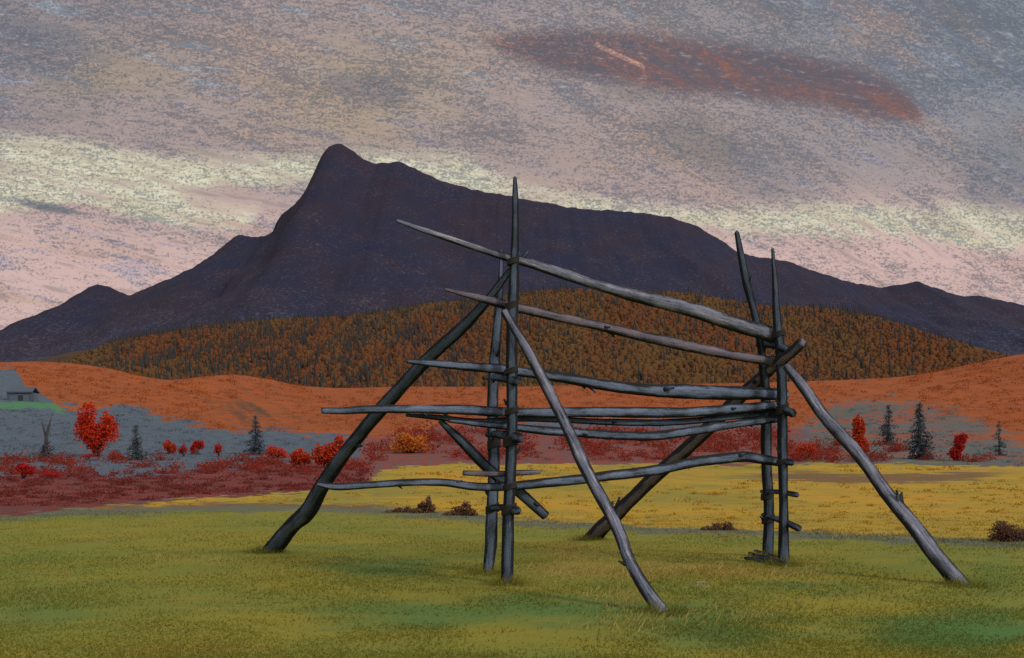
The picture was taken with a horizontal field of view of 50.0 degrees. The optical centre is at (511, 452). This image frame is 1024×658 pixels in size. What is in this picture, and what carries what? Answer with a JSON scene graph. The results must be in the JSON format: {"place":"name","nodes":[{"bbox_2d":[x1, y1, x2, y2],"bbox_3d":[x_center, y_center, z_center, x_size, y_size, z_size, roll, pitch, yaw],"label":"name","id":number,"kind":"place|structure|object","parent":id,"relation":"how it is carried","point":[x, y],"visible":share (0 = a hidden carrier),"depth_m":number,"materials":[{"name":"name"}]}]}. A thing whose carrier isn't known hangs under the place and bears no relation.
{"place":"outdoors","nodes":[
{"label":"outdoors","id":0,"kind":"place"},
{"bbox_2d":[0,354,1023,657],"bbox_3d":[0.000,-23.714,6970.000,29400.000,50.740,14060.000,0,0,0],"label":"ground","id":1,"kind":"structure","parent":0,"point":[242,410],"depth_m":24.91,"materials":[{"name":"green plant"}]},
{"bbox_2d":[6,387,39,401],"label":"barn","id":2,"kind":"structure","parent":1,"relation":"on","point":[29,394],"depth_m":243.46,"materials":[{"name":"grey wood"}]},
{"bbox_2d":[18,395,22,400],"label":"door","id":3,"kind":"structure","parent":2,"relation":"in","point":[20,397],"depth_m":243.37,"materials":[{"name":"grey wood"}]},
{"bbox_2d":[15,462,37,478],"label":"red shrub","id":4,"kind":"object","parent":1,"relation":"on","point":[24,469],"visible":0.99,"depth_m":67.89,"materials":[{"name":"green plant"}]},
{"bbox_2d":[33,416,54,457],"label":"dead tree","id":5,"kind":"object","parent":1,"relation":"on","point":[44,448],"visible":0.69,"depth_m":127.63,"materials":[{"name":"grey wood"}]},
{"bbox_2d":[30,470,62,477],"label":"red shrub","id":6,"kind":"object","parent":1,"relation":"on","point":[52,474],"visible":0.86,"depth_m":70.80,"materials":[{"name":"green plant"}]},
{"bbox_2d":[80,453,94,459],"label":"red shrub","id":7,"kind":"object","parent":1,"relation":"on","point":[89,456],"visible":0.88,"depth_m":123.52,"materials":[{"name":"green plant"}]},
{"bbox_2d":[72,400,120,456],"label":"scarlet tree","id":8,"kind":"object","parent":1,"relation":"on","point":[93,438],"visible":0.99,"depth_m":130.06,"materials":[{"name":"red plant"}]},
{"bbox_2d":[107,451,123,458],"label":"red shrub","id":9,"kind":"object","parent":1,"relation":"on","point":[115,455],"visible":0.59,"depth_m":122.93,"materials":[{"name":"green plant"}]},
{"bbox_2d":[125,425,150,459],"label":"spruce","id":10,"kind":"object","parent":1,"relation":"on","point":[137,452],"visible":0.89,"depth_m":122.73,"materials":[{"name":"grey plant"}]},
{"bbox_2d":[162,439,176,453],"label":"red shrub","id":11,"kind":"object","parent":1,"relation":"on","point":[168,446],"visible":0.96,"depth_m":133.37,"materials":[{"name":"orange plant"}]},
{"bbox_2d":[178,442,187,455],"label":"red shrub","id":12,"kind":"object","parent":1,"relation":"on","point":[182,449],"visible":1,"depth_m":128.53,"materials":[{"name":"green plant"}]},
{"bbox_2d":[0,466,376,505],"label":"heath","id":13,"kind":"object","parent":1,"relation":"on","point":[122,481],"visible":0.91,"depth_m":51.76,"materials":[{"name":"red plant"}]},
{"bbox_2d":[189,438,204,454],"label":"red shrub","id":14,"kind":"object","parent":1,"relation":"on","point":[197,445],"visible":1,"depth_m":132.30,"materials":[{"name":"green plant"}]},
{"bbox_2d":[212,444,221,455],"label":"red shrub","id":15,"kind":"object","parent":1,"relation":"on","point":[217,448],"visible":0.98,"depth_m":128.04,"materials":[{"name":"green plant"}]},
{"bbox_2d":[242,415,268,454],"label":"spruce","id":16,"kind":"object","parent":1,"relation":"on","point":[254,449],"visible":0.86,"depth_m":130.75,"materials":[{"name":"grey plant"}]},
{"bbox_2d":[265,445,287,457],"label":"red shrub","id":17,"kind":"object","parent":1,"relation":"on","point":[281,452],"visible":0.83,"depth_m":124.33,"materials":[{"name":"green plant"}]},
{"bbox_2d":[286,448,312,466],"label":"red shrub","id":18,"kind":"object","parent":1,"relation":"on","point":[299,456],"visible":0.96,"depth_m":109.62,"materials":[{"name":"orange plant"}]},
{"bbox_2d":[308,434,351,466],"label":"red shrub","id":19,"kind":"object","parent":1,"relation":"on","point":[321,454],"visible":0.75,"depth_m":108.26,"materials":[{"name":"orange plant"}]},
{"bbox_2d":[384,506,411,512],"bbox_3d":[-3.017,1.549,29.632,0.874,0.262,0.443,0,0,0],"label":"russet shrub","id":20,"kind":"object","parent":1,"relation":"on","point":[406,509],"visible":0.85,"depth_m":29.55,"materials":[{"name":"brown plant"}]},
{"bbox_2d":[390,432,432,452],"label":"amber shrub","id":21,"kind":"object","parent":1,"relation":"on","point":[407,443],"visible":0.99,"depth_m":131.54,"materials":[{"name":"orange plant"}]},
{"bbox_2d":[412,495,437,512],"bbox_3d":[-2.328,1.397,29.233,0.723,0.561,0.359,0,0,0],"label":"russet shrub","id":22,"kind":"object","parent":1,"relation":"on","point":[427,506],"visible":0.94,"depth_m":29.17,"materials":[{"name":"brown plant"}]},
{"bbox_2d":[443,500,477,515],"bbox_3d":[-1.335,1.435,27.985,0.968,0.470,0.484,0,0,0],"label":"russet shrub","id":23,"kind":"object","parent":1,"relation":"on","point":[461,510],"visible":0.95,"depth_m":27.91,"materials":[{"name":"brown plant"}]},
{"bbox_2d":[0,418,1006,474],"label":"red undergrowth","id":24,"kind":"object","parent":1,"relation":"on","point":[722,444],"visible":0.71,"depth_m":124.50,"materials":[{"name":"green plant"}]},
{"bbox_2d":[0,395,1022,467],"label":"shrubs","id":25,"kind":"object","parent":1,"relation":"on","point":[132,409],"visible":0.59,"depth_m":161.54,"materials":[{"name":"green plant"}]},
{"bbox_2d":[0,510,1023,657],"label":"grass","id":26,"kind":"structure","parent":1,"relation":"on","point":[720,632],"depth_m":11.60,"materials":[{"name":"green plant"}]},
{"bbox_2d":[1,357,1023,431],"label":"orange thicket","id":27,"kind":"object","parent":1,"relation":"on","point":[582,390],"visible":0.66,"depth_m":334.33,"materials":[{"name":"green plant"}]},
{"bbox_2d":[109,464,1023,538],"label":"field stubble","id":28,"kind":"object","parent":1,"relation":"on","point":[752,497],"visible":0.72,"depth_m":35.70,"materials":[{"name":"yellow plant"}]},
{"bbox_2d":[263,176,968,611],"bbox_3d":[0.522,-0.814,15.355,7.445,5.288,8.640,0,0,-29],"label":"hay rack","id":29,"kind":"object","parent":1,"relation":"on","point":[507,428],"visible":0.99,"depth_m":14.59,"materials":[{"name":"grey wood"}]},
{"bbox_2d":[237,533,1019,620],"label":"grass tufts","id":30,"kind":"object","parent":1,"relation":"on","point":[500,583],"visible":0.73,"depth_m":13.36,"materials":[{"name":"green plant"}]},
{"bbox_2d":[694,581,709,594],"bbox_3d":[2.134,1.524,12.348,0.173,0.172,0.344,0,0,8],"label":"wildflower","id":31,"kind":"object","parent":1,"relation":"on","point":[697,584],"visible":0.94,"depth_m":12.36,"materials":[{"name":"white plant"}]},
{"bbox_2d":[700,521,735,529],"bbox_3d":[4.303,1.542,22.829,0.793,0.283,0.346,0,0,0],"label":"russet shrub","id":32,"kind":"object","parent":1,"relation":"on","point":[724,525],"visible":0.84,"depth_m":22.78,"materials":[{"name":"brown plant"}]},
{"bbox_2d":[744,557,774,563],"bbox_3d":[3.577,1.548,15.839,0.047,0.056,0.837,0,0,-18],"label":"loose stick","id":33,"kind":"object","parent":1,"relation":"on","point":[754,559],"visible":0.91,"depth_m":15.89,"materials":[{"name":"grey wood"}]},
{"bbox_2d":[754,549,777,557],"bbox_3d":[3.842,1.521,16.517,0.051,0.048,1.205,0,0,-5],"label":"loose stick","id":34,"kind":"object","parent":1,"relation":"on","point":[772,555],"visible":0.73,"depth_m":16.52,"materials":[{"name":"grey wood"}]},
{"bbox_2d":[748,552,786,563],"bbox_3d":[3.744,1.534,16.115,0.046,0.063,1.592,0,0,-7],"label":"loose stick","id":35,"kind":"object","parent":1,"relation":"on","point":[754,554],"visible":0.43,"depth_m":16.54,"materials":[{"name":"grey wood"}]},
{"bbox_2d":[759,556,785,563],"bbox_3d":[3.691,1.507,15.539,0.046,0.052,0.788,0,0,-13],"label":"loose stick","id":36,"kind":"object","parent":1,"relation":"on","point":[772,559],"visible":0.96,"depth_m":15.51,"materials":[{"name":"grey wood"}]},
{"bbox_2d":[795,440,818,457],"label":"red shrub","id":37,"kind":"object","parent":1,"relation":"on","point":[810,450],"visible":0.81,"depth_m":125.68,"materials":[{"name":"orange plant"}]},
{"bbox_2d":[851,412,870,453],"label":"red shrub","id":38,"kind":"object","parent":1,"relation":"on","point":[859,429],"visible":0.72,"depth_m":126.85,"materials":[{"name":"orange plant"}]},
{"bbox_2d":[878,405,901,444],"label":"spruce","id":39,"kind":"object","parent":1,"relation":"on","point":[887,432],"visible":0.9,"depth_m":151.79,"materials":[{"name":"grey plant"}]},
{"bbox_2d":[903,401,938,459],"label":"spruce","id":40,"kind":"object","parent":1,"relation":"on","point":[918,441],"visible":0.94,"depth_m":126.51,"materials":[{"name":"black plant"}]},
{"bbox_2d":[946,431,968,460],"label":"red shrub","id":41,"kind":"object","parent":1,"relation":"on","point":[956,450],"visible":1,"depth_m":122.53,"materials":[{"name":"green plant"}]},
{"bbox_2d":[987,420,1008,455],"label":"spruce","id":42,"kind":"object","parent":1,"relation":"on","point":[1000,442],"visible":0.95,"depth_m":131.50,"materials":[{"name":"grey plant"}]},
{"bbox_2d":[986,520,1023,541],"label":"russet shrub","id":43,"kind":"object","parent":1,"relation":"on","point":[1010,533],"visible":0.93,"depth_m":19.66,"materials":[{"name":"brown plant"}]},
{"bbox_2d":[0,144,1023,361],"bbox_3d":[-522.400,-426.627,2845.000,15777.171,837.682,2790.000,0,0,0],"label":"mountain","id":44,"kind":"structure","parent":0,"point":[339,238],"depth_m":2617.10,"materials":[{"name":"purple stone"}]},
{"bbox_2d":[0,0,1023,329],"label":"sky","id":45,"kind":"structure","parent":0,"point":[877,143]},
{"bbox_2d":[36,339,1013,361],"bbox_3d":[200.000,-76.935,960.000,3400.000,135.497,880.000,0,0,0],"label":"forest hill","id":46,"kind":"structure","parent":0,"point":[66,356],"depth_m":858.55,"materials":[{"name":"brown plant"}]},
{"bbox_2d":[58,282,1016,387],"bbox_3d":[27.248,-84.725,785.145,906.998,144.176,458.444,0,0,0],"label":"larch wood","id":47,"kind":"object","parent":46,"relation":"on","point":[374,348],"visible":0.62,"depth_m":774.50,"materials":[{"name":"orange plant"}]}
]}

